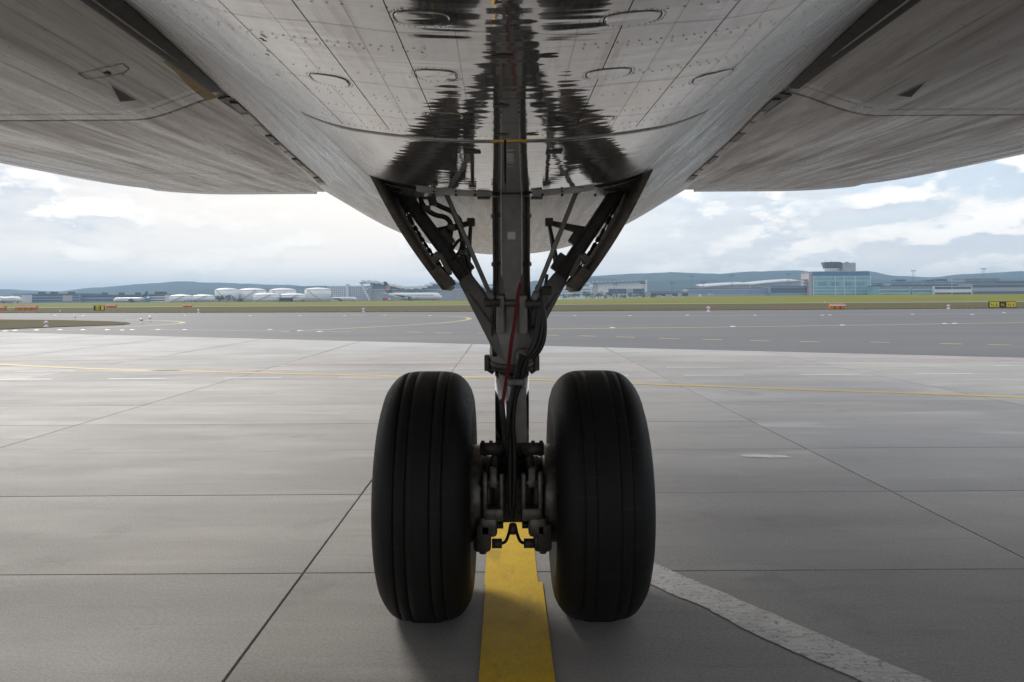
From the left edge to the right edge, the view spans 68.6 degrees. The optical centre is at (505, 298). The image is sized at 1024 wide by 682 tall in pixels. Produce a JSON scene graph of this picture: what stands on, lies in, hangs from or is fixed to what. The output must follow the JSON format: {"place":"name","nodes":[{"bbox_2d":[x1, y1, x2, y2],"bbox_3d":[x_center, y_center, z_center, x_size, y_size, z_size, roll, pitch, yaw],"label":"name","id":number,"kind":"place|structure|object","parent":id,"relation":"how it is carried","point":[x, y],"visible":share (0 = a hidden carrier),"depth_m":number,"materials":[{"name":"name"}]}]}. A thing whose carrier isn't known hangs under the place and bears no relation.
{"place":"outdoors","nodes":[
{"label":"outdoors","id":0,"kind":"place"},
{"bbox_2d":[12,294,32,302],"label":"terminal building","id":1,"kind":"structure","parent":0,"point":[27,298],"depth_m":907.48,"materials":[{"name":"grey"}]},
{"bbox_2d":[0,319,129,328],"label":"grass island","id":2,"kind":"structure","parent":0,"point":[7,324],"depth_m":57.96,"materials":[{"name":"green plant"}]},
{"bbox_2d":[32,292,101,302],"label":"terminal building","id":3,"kind":"structure","parent":0,"point":[51,297],"depth_m":930.00,"materials":[{"name":"grey"}]},
{"bbox_2d":[82,292,149,301],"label":"terminal building","id":4,"kind":"structure","parent":0,"point":[104,297],"depth_m":935.00,"materials":[{"name":"grey"}]},
{"bbox_2d":[279,297,297,301],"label":"storage shed","id":5,"kind":"structure","parent":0,"point":[286,299],"depth_m":660.00,"materials":[{"name":"grey"}]},
{"bbox_2d":[327,286,345,300],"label":"parking garage","id":6,"kind":"structure","parent":0,"point":[338,291],"depth_m":1050.00,"materials":[{"name":"grey concrete"}]},
{"bbox_2d":[345,284,349,300],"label":"stair tower","id":7,"kind":"structure","parent":0,"point":[347,290],"depth_m":1045.00,"materials":[{"name":"grey concrete"}]},
{"bbox_2d":[349,286,369,300],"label":"parking garage","id":8,"kind":"structure","parent":0,"point":[358,293],"depth_m":1050.00,"materials":[{"name":"grey concrete"}]},
{"bbox_2d":[0,332,738,355],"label":"concrete pavement","id":9,"kind":"structure","parent":0,"point":[31,344],"depth_m":28.20,"materials":[{"name":"concrete"}]},
{"bbox_2d":[0,294,1023,312],"bbox_3d":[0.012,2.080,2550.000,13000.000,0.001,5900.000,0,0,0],"label":"ground","id":10,"kind":"structure","parent":0,"point":[404,300],"depth_m":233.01,"materials":[{"name":"green plant"}]},
{"bbox_2d":[0,297,22,302],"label":"parked airliner","id":11,"kind":"object","parent":10,"relation":"on","point":[11,299],"visible":0.98,"depth_m":756.80,"materials":[{"name":"white paint"}]},
{"bbox_2d":[113,291,148,301],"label":"parked airliner","id":12,"kind":"object","parent":10,"relation":"on","point":[136,299],"visible":0.99,"depth_m":797.94,"materials":[{"name":"white paint"}]},
{"bbox_2d":[147,292,178,301],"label":"terminal building","id":13,"kind":"structure","parent":10,"relation":"on","point":[160,297],"depth_m":950.00,"materials":[{"name":"grey"}]},
{"bbox_2d":[169,294,192,301],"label":"storage tank","id":14,"kind":"object","parent":10,"relation":"on","point":[178,298],"visible":0.95,"depth_m":701.77,"materials":[{"name":"white metal"}]},
{"bbox_2d":[184,300,214,301],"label":"pipe rack","id":15,"kind":"object","parent":10,"relation":"on","point":[199,300],"visible":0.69,"depth_m":660.00,"materials":[{"name":"silver metal"}]},
{"bbox_2d":[193,294,214,301],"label":"storage tank","id":16,"kind":"object","parent":10,"relation":"on","point":[203,297],"visible":0.77,"depth_m":721.94,"materials":[{"name":"white metal"}]},
{"bbox_2d":[215,295,224,300],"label":"tree","id":17,"kind":"object","parent":10,"relation":"on","point":[219,298],"visible":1,"depth_m":669.25,"materials":[{"name":"green plant"}]},
{"bbox_2d":[214,288,238,301],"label":"storage tank","id":18,"kind":"object","parent":10,"relation":"on","point":[222,292],"visible":0.91,"depth_m":762.29,"materials":[{"name":"white metal"}]},
{"bbox_2d":[225,295,235,299],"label":"tree","id":19,"kind":"object","parent":10,"relation":"on","point":[229,296],"visible":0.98,"depth_m":671.27,"materials":[{"name":"green plant"}]},
{"bbox_2d":[239,288,265,301],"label":"storage tank","id":20,"kind":"object","parent":10,"relation":"on","point":[245,294],"visible":0.77,"depth_m":776.11,"materials":[{"name":"white metal"}]},
{"bbox_2d":[253,293,279,301],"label":"storage tank","id":21,"kind":"object","parent":10,"relation":"on","point":[266,297],"visible":0.98,"depth_m":691.75,"materials":[{"name":"white metal"}]},
{"bbox_2d":[269,288,295,294],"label":"storage tank","id":22,"kind":"object","parent":10,"relation":"on","point":[280,291],"visible":0.52,"depth_m":792.24,"materials":[{"name":"white metal"}]},
{"bbox_2d":[280,293,304,301],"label":"storage tank","id":23,"kind":"object","parent":10,"relation":"on","point":[301,297],"visible":0.62,"depth_m":702.79,"materials":[{"name":"white metal"}]},
{"bbox_2d":[304,287,330,301],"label":"storage tank","id":24,"kind":"object","parent":10,"relation":"on","point":[317,294],"visible":1,"depth_m":691.69,"materials":[{"name":"white metal"}]},
{"bbox_2d":[331,295,356,300],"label":"parked airliner","id":25,"kind":"object","parent":10,"relation":"on","point":[345,298],"visible":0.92,"depth_m":817.78,"materials":[{"name":"white paint"}]},
{"bbox_2d":[379,282,441,300],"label":"parked airliner","id":26,"kind":"object","parent":10,"relation":"on","point":[416,296],"visible":1,"depth_m":855.26,"materials":[{"name":"white paint"}]},
{"bbox_2d":[360,279,492,300],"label":"hangar","id":27,"kind":"structure","parent":10,"relation":"on","point":[455,293],"depth_m":999.10,"materials":[{"name":"grey metal"}]},
{"bbox_2d":[372,291,391,300],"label":"hangar door","id":28,"kind":"structure","parent":27,"relation":"in","point":[376,296],"depth_m":999.19,"materials":[{"name":"grey metal"}]},
{"bbox_2d":[393,290,411,299],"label":"hangar door","id":29,"kind":"structure","parent":27,"relation":"in","point":[397,291],"depth_m":999.19,"materials":[{"name":"grey metal"}]},
{"bbox_2d":[413,290,432,292],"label":"hangar door","id":30,"kind":"structure","parent":27,"relation":"in","point":[414,291],"depth_m":999.19,"materials":[{"name":"grey metal"}]},
{"bbox_2d":[434,290,452,299],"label":"hangar door","id":31,"kind":"structure","parent":27,"relation":"in","point":[446,295],"depth_m":999.19,"materials":[{"name":"grey metal"}]},
{"bbox_2d":[454,290,466,299],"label":"hangar door","id":32,"kind":"structure","parent":27,"relation":"in","point":[458,292],"depth_m":999.19,"materials":[{"name":"grey metal"}]},
{"bbox_2d":[558,280,646,298],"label":"maintenance hangar","id":33,"kind":"structure","parent":10,"relation":"on","point":[596,287],"depth_m":1100.00,"materials":[{"name":"grey metal"}]},
{"bbox_2d":[598,291,608,297],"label":"tree","id":34,"kind":"object","parent":10,"relation":"on","point":[602,293],"visible":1,"depth_m":762.55,"materials":[{"name":"green plant"}]},
{"bbox_2d":[627,292,638,297],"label":"tree","id":35,"kind":"object","parent":10,"relation":"on","point":[635,295],"visible":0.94,"depth_m":814.96,"materials":[{"name":"green plant"}]},
{"bbox_2d":[682,288,766,296],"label":"terminal building","id":36,"kind":"structure","parent":10,"relation":"on","point":[732,291],"depth_m":1019.82,"materials":[{"name":"grey"}]},
{"bbox_2d":[0,351,1023,681],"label":"apron","id":37,"kind":"object","parent":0,"point":[836,517],"visible":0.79,"depth_m":5.80,"materials":[{"name":"grey concrete"}]},
{"bbox_2d":[0,0,1023,622],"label":"airliner","id":38,"kind":"object","parent":37,"relation":"on","point":[510,136],"visible":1,"depth_m":3.41,"materials":[{"name":"paint"}]},
{"bbox_2d":[302,112,504,191],"bbox_3d":[-0.339,-0.583,3.064,0.664,0.131,1.191,0,0,0],"label":"belly door","id":39,"kind":"structure","parent":38,"relation":"in","point":[430,162],"depth_m":2.89,"materials":[{"name":"silver metal"}]},
{"bbox_2d":[370,175,454,290],"bbox_3d":[-0.489,-0.352,4.000,0.395,0.622,0.600,0,0,0],"label":"gear door","id":40,"kind":"structure","parent":38,"relation":"in","point":[391,201],"depth_m":3.72,"materials":[{"name":"black metal"}]},
{"bbox_2d":[500,282,521,403],"bbox_3d":[0.027,0.237,3.850,0.031,0.634,0.227,0,0,-24],"label":"red streamer","id":41,"kind":"object","parent":38,"relation":"hanging from","point":[511,342],"visible":0.98,"depth_m":3.85,"materials":[{"name":"red fabric"}]},
{"bbox_2d":[506,110,707,191],"bbox_3d":[0.332,-0.587,3.064,0.664,0.131,1.191,0,0,0],"label":"belly door","id":42,"kind":"structure","parent":38,"relation":"in","point":[589,160],"depth_m":2.89,"materials":[{"name":"silver metal"}]},
{"bbox_2d":[565,169,652,291],"bbox_3d":[0.536,-0.353,4.000,0.397,0.635,0.600,0,0,0],"label":"gear door","id":43,"kind":"structure","parent":38,"relation":"in","point":[629,199],"depth_m":3.72,"materials":[{"name":"black metal"}]},
{"bbox_2d":[0,308,1023,357],"bbox_3d":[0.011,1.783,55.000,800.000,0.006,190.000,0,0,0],"label":"taxiway","id":44,"kind":"structure","parent":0,"point":[994,332],"depth_m":43.97,"materials":[{"name":"grey asphalt"}]},
{"bbox_2d":[0,302,1023,312],"bbox_3d":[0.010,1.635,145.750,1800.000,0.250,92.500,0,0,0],"label":"dry grass verge","id":45,"kind":"structure","parent":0,"point":[658,307],"depth_m":127.37,"materials":[{"name":"brown plant"}]},
{"bbox_2d":[0,305,6,310],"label":"barrier","id":46,"kind":"object","parent":45,"relation":"on","point":[3,307],"visible":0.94,"depth_m":133.06,"materials":[{"name":"orange paint"}]},
{"bbox_2d":[14,305,37,309],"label":"barrier","id":47,"kind":"object","parent":45,"relation":"on","point":[26,307],"visible":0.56,"depth_m":134.77,"materials":[{"name":"orange paint"}]},
{"bbox_2d":[94,305,104,310],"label":"taxiway sign","id":48,"kind":"object","parent":45,"relation":"on","point":[99,307],"visible":0.94,"depth_m":126.69,"materials":[{"name":"black paint"}]},
{"bbox_2d":[105,304,116,307],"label":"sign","id":49,"kind":"object","parent":45,"relation":"on","point":[111,305],"visible":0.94,"depth_m":175.28,"materials":[{"name":"orange paint"}]},
{"bbox_2d":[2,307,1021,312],"bbox_3d":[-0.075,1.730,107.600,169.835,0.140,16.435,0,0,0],"label":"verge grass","id":50,"kind":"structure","parent":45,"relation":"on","point":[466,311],"depth_m":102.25,"materials":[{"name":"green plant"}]},
{"bbox_2d":[829,304,845,308],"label":"barrier","id":51,"kind":"object","parent":45,"relation":"on","point":[836,306],"visible":0.96,"depth_m":102.22,"materials":[{"name":"orange paint"}]},
{"bbox_2d":[988,301,1015,308],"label":"taxiway sign","id":52,"kind":"object","parent":45,"relation":"on","point":[1001,304],"visible":1,"depth_m":99.48,"materials":[{"name":"yellow paint"}]},
{"bbox_2d":[0,270,1023,295],"bbox_3d":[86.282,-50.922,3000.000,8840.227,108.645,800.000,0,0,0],"label":"hills","id":53,"kind":"structure","parent":0,"point":[191,285],"depth_m":2939.48,"materials":[{"name":"green plant"}]},
{"bbox_2d":[0,154,1023,290],"label":"sky","id":54,"kind":"structure","parent":0,"point":[58,232],"materials":[{"name":"white"}]},
{"bbox_2d":[2,278,1023,295],"bbox_3d":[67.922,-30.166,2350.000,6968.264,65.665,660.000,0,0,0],"label":"buildings","id":55,"kind":"structure","parent":0,"point":[665,286],"depth_m":2299.71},
{"bbox_2d":[9,301,1023,307],"bbox_3d":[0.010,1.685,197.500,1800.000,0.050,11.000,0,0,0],"label":"service road","id":56,"kind":"structure","parent":0,"point":[555,304],"depth_m":196.59,"materials":[{"name":"grey asphalt"}]},
{"bbox_2d":[582,291,589,297],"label":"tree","id":57,"kind":"object","parent":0,"point":[585,294],"visible":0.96,"depth_m":807.46,"materials":[{"name":"green plant"}]},
{"bbox_2d":[645,292,688,297],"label":"terminal building","id":58,"kind":"structure","parent":0,"point":[675,294],"depth_m":900.00,"materials":[{"name":"grey"}]},
{"bbox_2d":[696,282,750,287],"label":"terminal hall","id":59,"kind":"structure","parent":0,"point":[734,285],"depth_m":1150.00,"materials":[{"name":"silver metal"}]},
{"bbox_2d":[743,279,800,287],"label":"terminal hall","id":60,"kind":"structure","parent":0,"point":[760,284],"depth_m":1200.00,"materials":[{"name":"silver metal"}]},
{"bbox_2d":[762,286,806,295],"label":"terminal building","id":61,"kind":"structure","parent":0,"point":[786,290],"depth_m":1010.00,"materials":[{"name":"grey"}]},
{"bbox_2d":[799,262,872,294],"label":"tower building","id":62,"kind":"structure","parent":0,"point":[839,278],"depth_m":1000.00,"materials":[{"name":"teal glass"}]},
{"bbox_2d":[818,282,826,285],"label":"window","id":63,"kind":"structure","parent":62,"relation":"in","point":[819,283],"depth_m":999.43,"materials":[{"name":"teal glass"}]},
{"bbox_2d":[831,282,839,285],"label":"window","id":64,"kind":"structure","parent":62,"relation":"in","point":[832,283],"depth_m":999.43,"materials":[{"name":"teal glass"}]},
{"bbox_2d":[867,286,909,294],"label":"terminal building","id":65,"kind":"structure","parent":0,"point":[888,290],"depth_m":960.00,"materials":[{"name":"teal glass"}]},
{"bbox_2d":[910,286,931,293],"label":"terminal building","id":66,"kind":"structure","parent":0,"point":[920,289],"depth_m":965.00,"materials":[{"name":"teal glass"}]},
{"bbox_2d":[881,282,994,285],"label":"terminal building","id":67,"kind":"structure","parent":0,"point":[917,283],"depth_m":1060.00,"materials":[{"name":"grey"}]},
{"bbox_2d":[891,279,905,281],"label":"roof plant","id":68,"kind":"object","parent":67,"relation":"on","point":[902,280],"visible":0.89,"depth_m":1070.00,"materials":[{"name":"grey metal"}]},
{"bbox_2d":[931,279,946,281],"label":"roof plant","id":69,"kind":"object","parent":67,"relation":"on","point":[940,280],"visible":0.82,"depth_m":1069.60,"materials":[{"name":"grey metal"}]},
{"bbox_2d":[932,285,972,293],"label":"terminal building","id":70,"kind":"structure","parent":0,"point":[955,289],"depth_m":960.00,"materials":[{"name":"grey"}]},
{"bbox_2d":[953,278,999,281],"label":"terminal building","id":71,"kind":"structure","parent":0,"point":[976,280],"depth_m":1130.00,"materials":[{"name":"grey"}]},
{"bbox_2d":[958,283,1023,293],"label":"terminal building","id":72,"kind":"structure","parent":0,"point":[997,288],"depth_m":964.82,"materials":[{"name":"grey"}]},
{"bbox_2d":[990,281,1023,282],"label":"terminal building","id":73,"kind":"structure","parent":0,"point":[1008,281],"depth_m":1120.00,"materials":[{"name":"grey glass"}]}
]}

